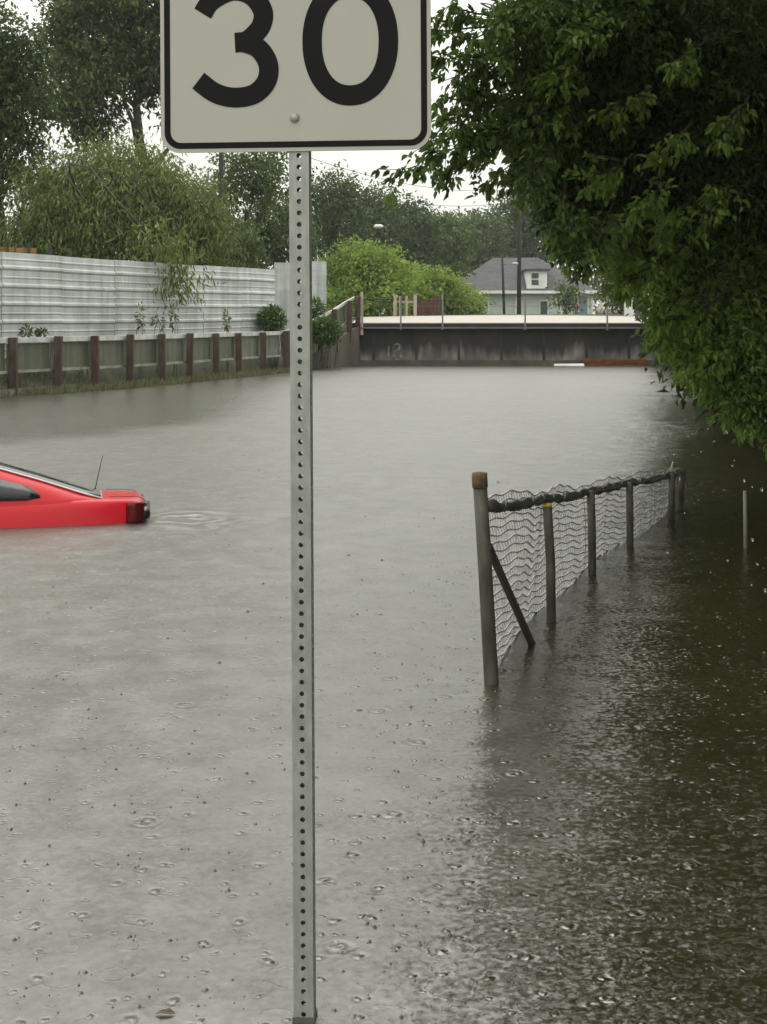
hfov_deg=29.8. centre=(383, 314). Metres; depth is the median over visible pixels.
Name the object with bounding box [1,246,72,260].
timber rack
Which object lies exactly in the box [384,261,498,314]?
bright bush
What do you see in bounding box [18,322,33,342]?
weed
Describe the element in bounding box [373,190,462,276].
tree
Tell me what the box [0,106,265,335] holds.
drooping tree
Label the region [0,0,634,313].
sky
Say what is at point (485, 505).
wire fence
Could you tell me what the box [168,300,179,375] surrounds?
weed
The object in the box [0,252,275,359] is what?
metal fence
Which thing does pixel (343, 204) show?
tree
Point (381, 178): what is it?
power line
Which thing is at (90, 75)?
leafy tree
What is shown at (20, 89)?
leafy tree
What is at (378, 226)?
street lamp
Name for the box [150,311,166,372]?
weed
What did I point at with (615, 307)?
tree
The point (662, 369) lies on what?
bank tree
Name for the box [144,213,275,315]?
tree
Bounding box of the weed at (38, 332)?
[33,327,48,342]
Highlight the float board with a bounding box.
[554,364,583,365]
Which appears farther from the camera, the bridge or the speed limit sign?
the bridge
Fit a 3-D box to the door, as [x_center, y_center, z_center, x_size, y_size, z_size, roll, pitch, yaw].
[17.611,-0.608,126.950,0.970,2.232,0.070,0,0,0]
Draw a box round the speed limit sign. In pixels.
[160,0,430,1023]
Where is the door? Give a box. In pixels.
[578,295,588,313]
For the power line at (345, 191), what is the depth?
68.29 m
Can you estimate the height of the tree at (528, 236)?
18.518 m
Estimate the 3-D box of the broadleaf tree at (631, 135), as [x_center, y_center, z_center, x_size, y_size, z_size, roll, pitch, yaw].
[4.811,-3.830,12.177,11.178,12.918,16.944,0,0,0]
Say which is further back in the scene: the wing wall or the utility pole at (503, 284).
the utility pole at (503, 284)
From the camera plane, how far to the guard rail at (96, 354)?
31.48 m
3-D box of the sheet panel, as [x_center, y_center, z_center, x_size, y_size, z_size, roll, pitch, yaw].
[1.875,-0.285,59.267,0.987,1.009,0.155,0,0,0]
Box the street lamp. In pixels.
[374,224,387,245]
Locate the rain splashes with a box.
[0,453,765,1017]
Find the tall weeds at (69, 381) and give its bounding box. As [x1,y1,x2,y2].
[5,355,269,385]
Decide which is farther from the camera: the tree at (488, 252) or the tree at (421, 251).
the tree at (488, 252)
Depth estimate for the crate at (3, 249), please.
31.29 m
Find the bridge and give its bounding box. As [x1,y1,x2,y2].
[352,292,669,364]
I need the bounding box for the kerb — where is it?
[0,385,73,396]
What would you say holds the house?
on the ground at (112, 374)
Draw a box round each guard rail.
[0,331,288,394]
[281,296,360,367]
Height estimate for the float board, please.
0.084 m
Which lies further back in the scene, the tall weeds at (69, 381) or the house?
the house
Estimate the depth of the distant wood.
214.44 m
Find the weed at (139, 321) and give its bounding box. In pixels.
[133,302,146,379]
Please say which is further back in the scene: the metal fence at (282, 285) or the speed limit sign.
the metal fence at (282, 285)
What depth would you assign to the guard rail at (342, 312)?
43.72 m
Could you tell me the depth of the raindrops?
4.27 m
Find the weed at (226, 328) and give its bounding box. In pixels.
[221,309,231,371]
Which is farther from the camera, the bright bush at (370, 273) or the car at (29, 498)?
the bright bush at (370, 273)
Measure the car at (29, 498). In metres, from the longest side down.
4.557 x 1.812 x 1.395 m
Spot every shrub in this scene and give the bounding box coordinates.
[257,303,288,369]
[312,296,326,348]
[312,314,343,368]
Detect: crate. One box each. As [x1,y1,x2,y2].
[0,247,13,262]
[16,248,35,253]
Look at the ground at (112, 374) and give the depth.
34.19 m
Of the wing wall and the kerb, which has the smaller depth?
the kerb
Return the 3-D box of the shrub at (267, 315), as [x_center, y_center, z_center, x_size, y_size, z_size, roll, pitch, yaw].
[-3.110,0.725,40.205,0.930,2.128,0.972,0,0,-40]
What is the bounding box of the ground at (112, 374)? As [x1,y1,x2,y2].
[0,314,635,389]
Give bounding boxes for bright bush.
[315,232,432,316]
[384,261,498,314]
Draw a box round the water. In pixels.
[0,365,766,1023]
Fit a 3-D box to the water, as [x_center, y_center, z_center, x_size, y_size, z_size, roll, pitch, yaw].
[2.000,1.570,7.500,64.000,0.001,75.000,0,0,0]
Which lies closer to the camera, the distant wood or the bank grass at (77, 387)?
the bank grass at (77, 387)
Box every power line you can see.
[224,153,517,205]
[311,158,508,190]
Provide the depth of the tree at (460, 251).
117.07 m
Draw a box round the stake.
[743,491,746,547]
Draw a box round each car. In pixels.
[0,455,149,527]
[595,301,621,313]
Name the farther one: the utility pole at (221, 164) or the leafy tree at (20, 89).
the utility pole at (221, 164)
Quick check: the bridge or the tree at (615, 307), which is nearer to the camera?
the bridge
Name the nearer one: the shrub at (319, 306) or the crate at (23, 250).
the crate at (23, 250)
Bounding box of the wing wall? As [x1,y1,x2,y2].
[300,327,359,368]
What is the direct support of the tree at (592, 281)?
on the ground at (112, 374)
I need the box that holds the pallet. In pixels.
[583,358,645,365]
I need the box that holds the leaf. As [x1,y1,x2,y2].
[156,1008,174,1014]
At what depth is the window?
126.94 m
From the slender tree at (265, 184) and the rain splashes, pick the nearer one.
the rain splashes
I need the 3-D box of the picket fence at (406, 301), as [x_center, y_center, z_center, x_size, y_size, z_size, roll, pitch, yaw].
[0.888,-0.330,59.220,0.969,1.001,0.120,0,0,0]
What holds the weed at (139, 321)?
on the ground at (112, 374)
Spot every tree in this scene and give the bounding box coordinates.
[0,0,84,320]
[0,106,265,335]
[17,0,167,175]
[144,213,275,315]
[197,152,288,265]
[229,188,331,269]
[280,159,388,260]
[330,179,424,269]
[370,0,766,459]
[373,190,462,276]
[416,206,489,305]
[429,201,522,279]
[472,163,565,267]
[529,209,608,298]
[541,274,595,313]
[585,255,642,313]
[601,0,766,435]
[655,365,678,392]
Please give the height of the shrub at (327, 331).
2.363 m
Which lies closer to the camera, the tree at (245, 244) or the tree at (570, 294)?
the tree at (245, 244)
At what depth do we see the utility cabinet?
61.99 m
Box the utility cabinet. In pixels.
[624,300,632,315]
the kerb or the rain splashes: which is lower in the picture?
the rain splashes
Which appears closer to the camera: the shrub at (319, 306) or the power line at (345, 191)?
the shrub at (319, 306)
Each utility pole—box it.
[219,153,223,266]
[501,253,517,313]
[517,209,520,313]
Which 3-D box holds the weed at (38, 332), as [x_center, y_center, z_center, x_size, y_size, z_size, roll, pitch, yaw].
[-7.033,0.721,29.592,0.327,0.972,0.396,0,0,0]
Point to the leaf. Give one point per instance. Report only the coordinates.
(170, 1011)
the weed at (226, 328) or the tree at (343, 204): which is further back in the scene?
the tree at (343, 204)
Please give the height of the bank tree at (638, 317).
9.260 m
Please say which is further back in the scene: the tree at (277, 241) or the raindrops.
the tree at (277, 241)
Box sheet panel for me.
[417,296,440,315]
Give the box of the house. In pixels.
[459,258,596,313]
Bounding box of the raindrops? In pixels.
[666,420,765,617]
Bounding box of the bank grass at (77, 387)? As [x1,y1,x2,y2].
[0,366,289,396]
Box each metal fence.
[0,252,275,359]
[274,261,325,336]
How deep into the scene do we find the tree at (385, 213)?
104.98 m
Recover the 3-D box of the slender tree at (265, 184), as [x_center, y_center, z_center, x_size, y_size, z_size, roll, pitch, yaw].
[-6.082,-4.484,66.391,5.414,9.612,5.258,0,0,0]
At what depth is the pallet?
44.46 m
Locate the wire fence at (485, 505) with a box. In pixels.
[472,462,685,684]
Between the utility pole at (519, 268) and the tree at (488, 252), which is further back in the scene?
the tree at (488, 252)
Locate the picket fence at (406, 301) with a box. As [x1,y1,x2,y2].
[393,295,416,315]
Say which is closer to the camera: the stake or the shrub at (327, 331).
the stake
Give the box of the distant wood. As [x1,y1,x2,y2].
[6,183,607,311]

